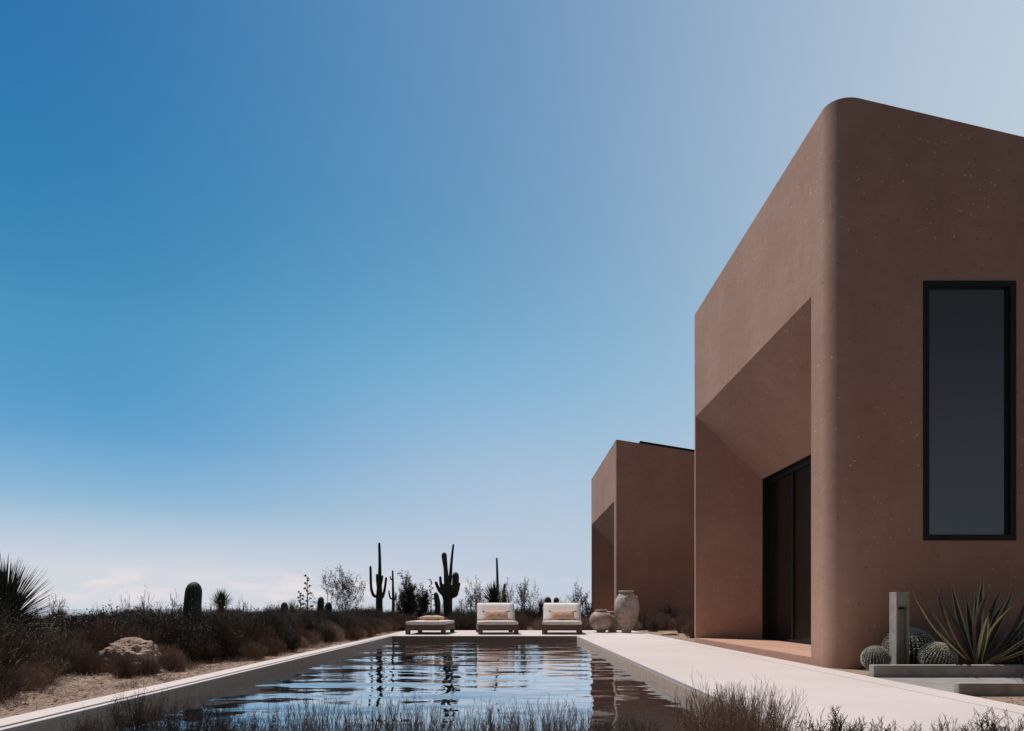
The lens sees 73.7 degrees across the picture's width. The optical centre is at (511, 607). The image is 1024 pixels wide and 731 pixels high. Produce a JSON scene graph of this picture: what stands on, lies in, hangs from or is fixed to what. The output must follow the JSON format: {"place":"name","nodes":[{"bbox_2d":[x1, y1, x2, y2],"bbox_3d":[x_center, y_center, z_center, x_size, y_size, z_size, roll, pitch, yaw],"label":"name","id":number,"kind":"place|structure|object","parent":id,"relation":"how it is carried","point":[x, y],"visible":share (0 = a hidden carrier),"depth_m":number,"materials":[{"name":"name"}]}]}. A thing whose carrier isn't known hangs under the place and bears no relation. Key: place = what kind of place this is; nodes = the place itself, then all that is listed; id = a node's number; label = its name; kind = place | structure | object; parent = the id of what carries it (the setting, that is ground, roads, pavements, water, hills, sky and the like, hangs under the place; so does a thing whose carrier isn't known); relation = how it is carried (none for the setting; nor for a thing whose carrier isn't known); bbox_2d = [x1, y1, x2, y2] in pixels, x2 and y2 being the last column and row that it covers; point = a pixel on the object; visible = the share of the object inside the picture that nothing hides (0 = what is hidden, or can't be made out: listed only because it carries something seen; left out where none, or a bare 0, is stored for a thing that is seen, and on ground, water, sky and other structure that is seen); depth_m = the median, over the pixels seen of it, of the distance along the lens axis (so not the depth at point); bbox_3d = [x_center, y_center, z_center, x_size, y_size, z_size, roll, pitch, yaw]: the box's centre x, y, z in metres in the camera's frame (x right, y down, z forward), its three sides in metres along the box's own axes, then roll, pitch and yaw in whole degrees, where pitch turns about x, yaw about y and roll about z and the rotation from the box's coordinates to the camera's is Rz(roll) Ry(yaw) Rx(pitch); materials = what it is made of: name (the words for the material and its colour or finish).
{"place":"outdoors","nodes":[
{"label":"outdoors","id":0,"kind":"place"},
{"bbox_2d":[27,609,585,617],"bbox_3d":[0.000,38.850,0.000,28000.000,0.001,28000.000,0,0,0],"label":"sea","id":1,"kind":"structure","parent":0,"point":[69,611],"depth_m":8465.72,"materials":[{"name":"blue liquid"}]},
{"bbox_2d":[75,641,716,730],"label":"water","id":2,"kind":"structure","parent":0,"point":[464,673],"depth_m":8.37,"materials":[{"name":"liquid"}]},
{"bbox_2d":[0,626,1023,718],"bbox_3d":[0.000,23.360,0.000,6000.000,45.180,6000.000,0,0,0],"label":"ground","id":3,"kind":"structure","parent":0,"point":[1015,699],"depth_m":7.75,"materials":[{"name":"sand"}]},
{"bbox_2d":[0,664,40,698],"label":"desert shrub","id":4,"kind":"object","parent":3,"relation":"on","point":[17,684],"visible":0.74,"depth_m":6.53,"materials":[{"name":"brown plant"}]},
{"bbox_2d":[0,613,43,676],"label":"desert shrub","id":5,"kind":"object","parent":3,"relation":"on","point":[5,651],"visible":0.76,"depth_m":6.97,"materials":[{"name":"brown plant"}]},
{"bbox_2d":[0,592,57,675],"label":"desert shrub","id":6,"kind":"object","parent":3,"relation":"on","point":[22,636],"visible":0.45,"depth_m":7.60,"materials":[{"name":"brown plant"}]},
{"bbox_2d":[0,554,58,629],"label":"yucca","id":7,"kind":"object","parent":3,"relation":"on","point":[7,585],"visible":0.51,"depth_m":9.56,"materials":[{"name":"green plant"}]},
{"bbox_2d":[8,660,57,690],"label":"desert shrub","id":8,"kind":"object","parent":3,"relation":"on","point":[38,680],"visible":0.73,"depth_m":7.08,"materials":[{"name":"brown plant"}]},
{"bbox_2d":[3,646,74,683],"bbox_3d":[-5.257,0.643,7.502,0.682,0.448,0.794,0,0,22],"label":"desert shrub","id":9,"kind":"object","parent":3,"relation":"on","point":[53,666],"visible":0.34,"depth_m":7.52,"materials":[{"name":"brown plant"}]},
{"bbox_2d":[46,595,69,621],"bbox_3d":[-12.672,0.199,18.891,0.625,1.201,0.471,0,0,0],"label":"desert tree","id":10,"kind":"object","parent":3,"relation":"on","point":[53,608],"visible":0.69,"depth_m":18.92,"materials":[{"name":"grey plant"}]},
{"bbox_2d":[24,620,101,674],"bbox_3d":[-5.774,0.513,8.421,1.070,0.703,1.247,0,0,42],"label":"desert shrub","id":11,"kind":"object","parent":3,"relation":"on","point":[64,652],"visible":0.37,"depth_m":8.44,"materials":[{"name":"brown plant"}]},
{"bbox_2d":[35,624,98,647],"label":"desert shrub","id":12,"kind":"object","parent":3,"relation":"on","point":[70,634],"visible":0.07,"depth_m":9.50,"materials":[{"name":"brown plant"}]},
{"bbox_2d":[48,634,99,672],"bbox_3d":[-5.751,0.604,8.900,0.767,0.526,0.760,0,0,-5],"label":"desert shrub","id":13,"kind":"object","parent":3,"relation":"on","point":[80,647],"visible":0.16,"depth_m":8.91,"materials":[{"name":"brown plant"}]},
{"bbox_2d":[67,648,113,674],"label":"desert shrub","id":14,"kind":"object","parent":3,"relation":"on","point":[89,664],"visible":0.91,"depth_m":8.58,"materials":[{"name":"brown plant"}]},
{"bbox_2d":[60,703,125,730],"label":"dark shrub","id":15,"kind":"object","parent":3,"relation":"on","point":[93,728],"visible":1,"depth_m":3.81,"materials":[{"name":"black plant"}]},
{"bbox_2d":[63,617,132,640],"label":"desert shrub","id":16,"kind":"object","parent":3,"relation":"on","point":[82,626],"visible":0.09,"depth_m":10.33,"materials":[{"name":"brown plant"}]},
{"bbox_2d":[68,615,148,656],"bbox_3d":[-5.680,0.488,9.609,1.196,0.829,1.207,0,0,-19],"label":"desert shrub","id":17,"kind":"object","parent":3,"relation":"on","point":[111,636],"visible":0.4,"depth_m":9.47,"materials":[{"name":"brown plant"}]},
{"bbox_2d":[101,651,145,677],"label":"desert shrub","id":18,"kind":"object","parent":3,"relation":"on","point":[123,665],"visible":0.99,"depth_m":8.39,"materials":[{"name":"brown plant"}]},
{"bbox_2d":[98,637,162,672],"bbox_3d":[-5.105,0.707,9.149,0.764,0.614,0.667,0,0,0],"label":"boulder","id":19,"kind":"object","parent":3,"relation":"on","point":[137,647],"visible":0.44,"depth_m":8.98,"materials":[{"name":"stone"}]},
{"bbox_2d":[90,681,178,730],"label":"dark shrub","id":20,"kind":"object","parent":3,"relation":"on","point":[136,719],"visible":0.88,"depth_m":3.97,"materials":[{"name":"brown plant"}]},
{"bbox_2d":[121,609,165,642],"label":"desert shrub","id":21,"kind":"object","parent":3,"relation":"on","point":[145,624],"visible":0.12,"depth_m":11.07,"materials":[{"name":"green plant"}]},
{"bbox_2d":[121,622,176,656],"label":"desert shrub","id":22,"kind":"object","parent":3,"relation":"on","point":[155,640],"visible":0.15,"depth_m":10.43,"materials":[{"name":"brown plant"}]},
{"bbox_2d":[134,656,164,675],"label":"desert shrub","id":23,"kind":"object","parent":3,"relation":"on","point":[148,668],"visible":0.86,"depth_m":8.69,"materials":[{"name":"brown plant"}]},
{"bbox_2d":[126,600,182,634],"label":"desert shrub","id":24,"kind":"object","parent":3,"relation":"on","point":[156,621],"visible":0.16,"depth_m":11.41,"materials":[{"name":"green plant"}]},
{"bbox_2d":[158,642,187,665],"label":"desert shrub","id":25,"kind":"object","parent":3,"relation":"on","point":[164,652],"visible":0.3,"depth_m":10.04,"materials":[{"name":"brown plant"}]},
{"bbox_2d":[158,652,191,671],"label":"desert shrub","id":26,"kind":"object","parent":3,"relation":"on","point":[177,663],"visible":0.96,"depth_m":9.30,"materials":[{"name":"brown plant"}]},
{"bbox_2d":[151,611,204,657],"bbox_3d":[-5.331,0.488,10.867,0.926,0.894,0.802,0,0,-35],"label":"desert shrub","id":27,"kind":"object","parent":3,"relation":"on","point":[171,631],"visible":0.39,"depth_m":10.79,"materials":[{"name":"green plant"}]},
{"bbox_2d":[139,686,221,730],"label":"dark shrub","id":28,"kind":"object","parent":3,"relation":"on","point":[173,718],"visible":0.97,"depth_m":3.79,"materials":[{"name":"brown plant"}]},
{"bbox_2d":[161,627,202,664],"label":"desert shrub","id":29,"kind":"object","parent":3,"relation":"on","point":[188,647],"visible":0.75,"depth_m":10.49,"materials":[{"name":"brown plant"}]},
{"bbox_2d":[182,582,201,621],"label":"column cactus","id":30,"kind":"object","parent":3,"relation":"on","point":[193,591],"depth_m":12.88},
{"bbox_2d":[0,631,393,715],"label":"gravel strip","id":31,"kind":"object","parent":3,"relation":"on","point":[190,668],"visible":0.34,"depth_m":7.99,"materials":[{"name":"gravel"}]},
{"bbox_2d":[175,600,226,640],"bbox_3d":[-5.593,0.383,12.080,1.175,1.092,1.129,0,0,2],"label":"desert shrub","id":32,"kind":"object","parent":3,"relation":"on","point":[196,620],"visible":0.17,"depth_m":12.01,"materials":[{"name":"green plant"}]},
{"bbox_2d":[191,632,221,663],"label":"desert shrub","id":33,"kind":"object","parent":3,"relation":"on","point":[209,649],"visible":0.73,"depth_m":10.95,"materials":[{"name":"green plant"}]},
{"bbox_2d":[182,686,244,730],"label":"dark shrub","id":34,"kind":"object","parent":3,"relation":"on","point":[221,725],"visible":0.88,"depth_m":3.87,"materials":[{"name":"black plant"}]},
{"bbox_2d":[193,603,251,660],"bbox_3d":[-4.910,0.433,11.480,1.037,1.001,0.898,0,0,-7],"label":"desert shrub","id":35,"kind":"object","parent":3,"relation":"on","point":[221,629],"visible":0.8,"depth_m":11.42,"materials":[{"name":"brown plant"}]},
{"bbox_2d":[210,587,234,615],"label":"yucca","id":36,"kind":"object","parent":3,"relation":"on","point":[222,596],"visible":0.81,"depth_m":16.94,"materials":[{"name":"green plant"}]},
{"bbox_2d":[219,610,261,644],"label":"desert shrub","id":37,"kind":"object","parent":3,"relation":"on","point":[249,632],"visible":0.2,"depth_m":12.39,"materials":[{"name":"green plant"}]},
{"bbox_2d":[237,640,271,660],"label":"desert shrub","id":38,"kind":"object","parent":3,"relation":"on","point":[252,651],"visible":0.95,"depth_m":11.43,"materials":[{"name":"brown plant"}]},
{"bbox_2d":[225,703,289,730],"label":"dark shrub","id":39,"kind":"object","parent":3,"relation":"on","point":[254,727],"visible":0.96,"depth_m":3.60,"materials":[{"name":"black plant"}]},
{"bbox_2d":[246,618,280,640],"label":"desert shrub","id":40,"kind":"object","parent":3,"relation":"on","point":[267,630],"visible":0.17,"depth_m":13.36,"materials":[{"name":"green plant"}]},
{"bbox_2d":[255,635,286,655],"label":"desert shrub","id":41,"kind":"object","parent":3,"relation":"on","point":[271,644],"visible":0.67,"depth_m":12.39,"materials":[{"name":"brown plant"}]},
{"bbox_2d":[251,602,292,636],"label":"desert shrub","id":42,"kind":"object","parent":3,"relation":"on","point":[273,619],"visible":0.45,"depth_m":14.38,"materials":[{"name":"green plant"}]},
{"bbox_2d":[232,693,319,730],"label":"twig shrub","id":43,"kind":"object","parent":3,"relation":"on","point":[285,728],"visible":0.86,"depth_m":3.71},
{"bbox_2d":[270,623,303,651],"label":"desert shrub","id":44,"kind":"object","parent":3,"relation":"on","point":[292,640],"visible":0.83,"depth_m":13.34,"materials":[{"name":"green plant"}]},
{"bbox_2d":[278,606,306,632],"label":"desert shrub","id":45,"kind":"object","parent":3,"relation":"on","point":[294,620],"visible":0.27,"depth_m":15.90,"materials":[{"name":"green plant"}]},
{"bbox_2d":[293,606,325,639],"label":"desert shrub","id":46,"kind":"object","parent":3,"relation":"on","point":[309,622],"visible":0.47,"depth_m":16.67,"materials":[{"name":"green plant"}]},
{"bbox_2d":[274,688,357,730],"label":"twig shrub","id":47,"kind":"object","parent":3,"relation":"on","point":[304,724],"visible":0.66,"depth_m":3.91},
{"bbox_2d":[319,624,336,642],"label":"desert shrub","id":48,"kind":"object","parent":3,"relation":"on","point":[328,635],"visible":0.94,"depth_m":16.72,"materials":[{"name":"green plant"}]},
{"bbox_2d":[321,606,350,636],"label":"desert shrub","id":49,"kind":"object","parent":3,"relation":"on","point":[339,622],"visible":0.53,"depth_m":18.60,"materials":[{"name":"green plant"}]},
{"bbox_2d":[308,563,370,615],"bbox_3d":[-6.671,-0.406,27.022,1.770,2.721,2.525,0,0,39],"label":"desert tree","id":50,"kind":"object","parent":3,"relation":"on","point":[348,594],"visible":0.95,"depth_m":26.91,"materials":[{"name":"grey plant"}]},
{"bbox_2d":[305,695,373,730],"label":"twig shrub","id":51,"kind":"object","parent":3,"relation":"on","point":[354,725],"visible":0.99,"depth_m":3.60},
{"bbox_2d":[0,586,680,637],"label":"scrub","id":52,"kind":"object","parent":3,"relation":"on","point":[120,613],"visible":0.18,"depth_m":19.85,"materials":[{"name":"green plant"}]},
{"bbox_2d":[335,610,359,630],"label":"desert shrub","id":53,"kind":"object","parent":3,"relation":"on","point":[350,619],"visible":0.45,"depth_m":19.44,"materials":[{"name":"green plant"}]},
{"bbox_2d":[343,627,361,640],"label":"desert shrub","id":54,"kind":"object","parent":3,"relation":"on","point":[349,634],"visible":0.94,"depth_m":18.11,"materials":[{"name":"brown plant"}]},
{"bbox_2d":[337,693,414,730],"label":"twig shrub","id":55,"kind":"object","parent":3,"relation":"on","point":[368,727],"visible":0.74,"depth_m":3.84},
{"bbox_2d":[369,543,386,611],"bbox_3d":[-6.073,-1.027,30.999,0.764,3.840,0.388,0,0,0],"label":"saguaro","id":56,"kind":"object","parent":3,"relation":"on","point":[379,596],"visible":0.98,"depth_m":30.91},
{"bbox_2d":[14,637,776,730],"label":"pool basin","id":57,"kind":"object","parent":3,"relation":"in","point":[182,694],"visible":0.17,"depth_m":9.04,"materials":[{"name":"concrete"}]},
{"bbox_2d":[397,570,422,620],"bbox_3d":[-4.242,-0.325,27.856,0.954,2.463,1.360,0,0,-24],"label":"desert tree","id":58,"kind":"object","parent":3,"relation":"on","point":[407,601],"visible":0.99,"depth_m":27.81,"materials":[{"name":"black plant"}]},
{"bbox_2d":[369,684,455,730],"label":"twig shrub","id":59,"kind":"object","parent":3,"relation":"on","point":[409,725],"visible":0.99,"depth_m":3.71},
{"bbox_2d":[412,585,431,616],"bbox_3d":[-3.858,-0.004,28.417,1.074,1.904,0.974,0,0,25],"label":"desert tree","id":60,"kind":"object","parent":3,"relation":"on","point":[423,603],"visible":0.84,"depth_m":28.34,"materials":[{"name":"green plant"}]},
{"bbox_2d":[403,698,480,730],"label":"twig shrub","id":61,"kind":"object","parent":3,"relation":"on","point":[439,725],"visible":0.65,"depth_m":3.90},
{"bbox_2d":[435,544,459,619],"bbox_3d":[-2.749,-0.863,29.000,1.101,3.686,0.549,0,0,0],"label":"saguaro","id":62,"kind":"object","parent":3,"relation":"on","point":[448,589],"visible":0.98,"depth_m":28.82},
{"bbox_2d":[449,610,468,629],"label":"desert shrub","id":63,"kind":"object","parent":3,"relation":"on","point":[458,624],"visible":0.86,"depth_m":25.64,"materials":[{"name":"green plant"}]},
{"bbox_2d":[458,608,476,629],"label":"desert shrub","id":64,"kind":"object","parent":3,"relation":"on","point":[472,622],"visible":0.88,"depth_m":25.67,"materials":[{"name":"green plant"}]},
{"bbox_2d":[423,697,514,730],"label":"twig shrub","id":65,"kind":"object","parent":3,"relation":"on","point":[475,729],"visible":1,"depth_m":3.64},
{"bbox_2d":[464,575,483,611],"bbox_3d":[-1.640,-0.286,30.785,1.046,2.383,1.156,0,0,0],"label":"desert tree","id":66,"kind":"object","parent":3,"relation":"on","point":[472,596],"visible":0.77,"depth_m":30.69,"materials":[{"name":"grey plant"}]},
{"bbox_2d":[478,579,509,602],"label":"yucca","id":67,"kind":"object","parent":3,"relation":"on","point":[493,596],"visible":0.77,"depth_m":28.84,"materials":[{"name":"green plant"}]},
{"bbox_2d":[478,698,525,730],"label":"twig shrub","id":68,"kind":"object","parent":3,"relation":"on","point":[490,710],"visible":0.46,"depth_m":3.93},
{"bbox_2d":[0,630,1023,730],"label":"pool deck","id":69,"kind":"structure","parent":3,"relation":"on","point":[853,696],"depth_m":7.43,"materials":[{"name":"concrete"}]},
{"bbox_2d":[405,620,454,634],"bbox_3d":[-2.654,0.638,22.398,1.256,0.423,2.170,0,0,3],"label":"sun lounger","id":70,"kind":"object","parent":69,"relation":"on","point":[442,626],"visible":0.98,"depth_m":21.34,"materials":[{"name":"fabric"}]},
{"bbox_2d":[476,603,518,634],"bbox_3d":[-0.513,0.346,22.395,1.256,1.008,2.168,0,0,-5],"label":"sun lounger","id":71,"kind":"object","parent":69,"relation":"on","point":[511,625],"visible":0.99,"depth_m":22.25,"materials":[{"name":"fabric"}]},
{"bbox_2d":[482,610,509,620],"bbox_3d":[-0.523,0.273,22.346,0.950,0.418,0.211,0,-36,-5],"label":"pillow","id":72,"kind":"object","parent":71,"relation":"on","point":[496,615],"visible":1,"depth_m":22.27,"materials":[{"name":"beige fabric"}]},
{"bbox_2d":[542,603,581,634],"bbox_3d":[1.640,0.346,22.396,1.256,1.008,2.168,0,0,4],"label":"sun lounger","id":73,"kind":"object","parent":69,"relation":"on","point":[561,625],"visible":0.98,"depth_m":22.40,"materials":[{"name":"fabric"}]},
{"bbox_2d":[548,610,576,620],"bbox_3d":[1.650,0.273,22.347,0.950,0.418,0.206,0,-36,4],"label":"pillow","id":74,"kind":"object","parent":73,"relation":"on","point":[562,615],"visible":1,"depth_m":22.27,"materials":[{"name":"beige fabric"}]},
{"bbox_2d":[589,610,612,632],"bbox_3d":[3.018,0.466,23.147,0.785,0.776,0.766,0,0,0],"label":"clay jar","id":75,"kind":"object","parent":69,"relation":"on","point":[601,621],"visible":1,"depth_m":22.89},
{"bbox_2d":[614,591,638,632],"bbox_3d":[3.853,0.148,22.950,0.846,1.411,0.818,0,0,0],"label":"clay jar","id":76,"kind":"object","parent":69,"relation":"on","point":[626,608],"visible":1,"depth_m":22.67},
{"bbox_2d":[511,577,539,617],"bbox_3d":[0.607,-0.308,30.821,1.263,2.310,1.033,0,0,28],"label":"desert tree","id":77,"kind":"object","parent":3,"relation":"on","point":[522,596],"visible":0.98,"depth_m":30.92,"materials":[{"name":"grey plant"}]},
{"bbox_2d":[489,691,563,730],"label":"twig shrub","id":78,"kind":"object","parent":3,"relation":"on","point":[513,726],"visible":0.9,"depth_m":3.70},
{"bbox_2d":[507,693,585,730],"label":"twig shrub","id":79,"kind":"object","parent":3,"relation":"on","point":[548,721],"visible":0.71,"depth_m":3.82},
{"bbox_2d":[541,696,610,730],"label":"twig shrub","id":80,"kind":"object","parent":3,"relation":"on","point":[575,727],"visible":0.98,"depth_m":3.67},
{"bbox_2d":[568,577,589,614],"bbox_3d":[3.112,-0.295,32.034,1.117,2.343,1.035,0,0,0],"label":"desert tree","id":81,"kind":"object","parent":3,"relation":"on","point":[581,601],"visible":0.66,"depth_m":31.91,"materials":[{"name":"grey plant"}]},
{"bbox_2d":[579,707,622,730],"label":"dark shrub","id":82,"kind":"object","parent":3,"relation":"on","point":[607,723],"visible":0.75,"depth_m":3.70,"materials":[{"name":"brown plant"}]},
{"bbox_2d":[606,703,660,730],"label":"dark shrub","id":83,"kind":"object","parent":3,"relation":"on","point":[626,726],"visible":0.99,"depth_m":3.60,"materials":[{"name":"brown plant"}]},
{"bbox_2d":[591,440,694,619],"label":"plaster house","id":84,"kind":"structure","parent":3,"relation":"on","point":[643,520],"depth_m":29.95,"materials":[{"name":"paint"}]},
{"bbox_2d":[644,616,660,631],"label":"desert shrub","id":85,"kind":"object","parent":3,"relation":"on","point":[653,626],"visible":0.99,"depth_m":24.63,"materials":[{"name":"plant"}]},
{"bbox_2d":[655,615,674,630],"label":"desert shrub","id":86,"kind":"object","parent":3,"relation":"on","point":[667,626],"visible":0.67,"depth_m":25.82,"materials":[{"name":"brown plant"}]},
{"bbox_2d":[671,614,694,632],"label":"desert shrub","id":87,"kind":"object","parent":3,"relation":"on","point":[678,624],"visible":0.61,"depth_m":23.22,"materials":[{"name":"brown plant"}]},
{"bbox_2d":[662,671,814,730],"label":"dry bush","id":88,"kind":"object","parent":3,"relation":"on","point":[738,718],"visible":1,"depth_m":3.67,"materials":[{"name":"plant"}]},
{"bbox_2d":[792,705,880,730],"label":"gnarled shrub","id":89,"kind":"object","parent":3,"relation":"on","point":[837,727],"visible":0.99,"depth_m":3.66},
{"bbox_2d":[695,97,1023,668],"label":"plaster house","id":90,"kind":"structure","parent":3,"relation":"on","point":[859,385],"depth_m":9.74,"materials":[{"name":"paint"}]},
{"bbox_2d":[768,458,810,643],"bbox_3d":[6.240,-1.170,13.690,0.100,4.100,5.720,0,0,0],"label":"sliding door","id":91,"kind":"structure","parent":90,"relation":"in","point":[789,491],"depth_m":15.30,"materials":[{"name":"glass"}]},
{"bbox_2d":[923,281,1015,540],"bbox_3d":[6.500,-2.795,9.729,1.318,3.688,0.082,0,0,0],"label":"window","id":92,"kind":"structure","parent":90,"relation":"in","point":[969,327],"depth_m":9.75,"materials":[{"name":"black glass"}]},
{"bbox_2d":[829,715,903,730],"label":"gnarled shrub","id":93,"kind":"object","parent":3,"relation":"on","point":[887,729],"visible":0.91,"depth_m":3.59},
{"bbox_2d":[860,646,891,669],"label":"barrel cactus","id":94,"kind":"object","parent":3,"relation":"on","point":[875,655],"visible":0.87,"depth_m":8.74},
{"bbox_2d":[869,664,1023,676],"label":"concrete edging","id":95,"kind":"object","parent":3,"relation":"on","point":[945,670],"visible":0.55,"depth_m":8.35,"materials":[{"name":"concrete"}]},
{"bbox_2d":[954,683,1023,695],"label":"concrete edging","id":96,"kind":"object","parent":3,"relation":"on","point":[993,689],"visible":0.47,"depth_m":6.76,"materials":[{"name":"concrete"}]},
{"bbox_2d":[956,707,1023,730],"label":"gnarled shrub","id":97,"kind":"object","parent":3,"relation":"on","point":[993,725],"visible":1,"depth_m":3.58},
{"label":"planting bed","id":98,"kind":"structure","parent":3,"relation":"on","visible":0},
{"bbox_2d":[889,592,908,663],"bbox_3d":[5.105,0.325,9.000,0.170,1.050,0.170,0,0,0],"label":"bollard light","id":99,"kind":"object","parent":98,"relation":"on","point":[899,627],"visible":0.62,"depth_m":8.98,"materials":[{"name":"grey concrete"}]},
{"bbox_2d":[881,626,934,663],"bbox_3d":[5.420,0.555,9.319,0.695,0.609,0.693,0,0,0],"label":"barrel cactus","id":100,"kind":"object","parent":98,"relation":"on","point":[918,639],"visible":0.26,"depth_m":9.08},
{"bbox_2d":[917,641,958,663],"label":"barrel cactus","id":101,"kind":"object","parent":98,"relation":"on","point":[935,652],"visible":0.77,"depth_m":8.58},
{"bbox_2d":[913,578,1023,663],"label":"agave","id":102,"kind":"object","parent":98,"relation":"on","point":[978,638],"visible":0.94,"depth_m":8.85,"materials":[{"name":"green plant"}]},
{"bbox_2d":[998,628,1023,663],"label":"barrel cactus","id":103,"kind":"object","parent":98,"relation":"on","point":[1019,637],"visible":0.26,"depth_m":9.16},
{"bbox_2d":[0,0,1023,608],"label":"sky","id":104,"kind":"structure","parent":0,"point":[290,290],"materials":[{"name":"blue"}]},
{"bbox_2d":[875,677,1023,692],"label":"garden path","id":105,"kind":"structure","parent":0,"point":[943,683],"depth_m":7.99,"materials":[{"name":"concrete"}]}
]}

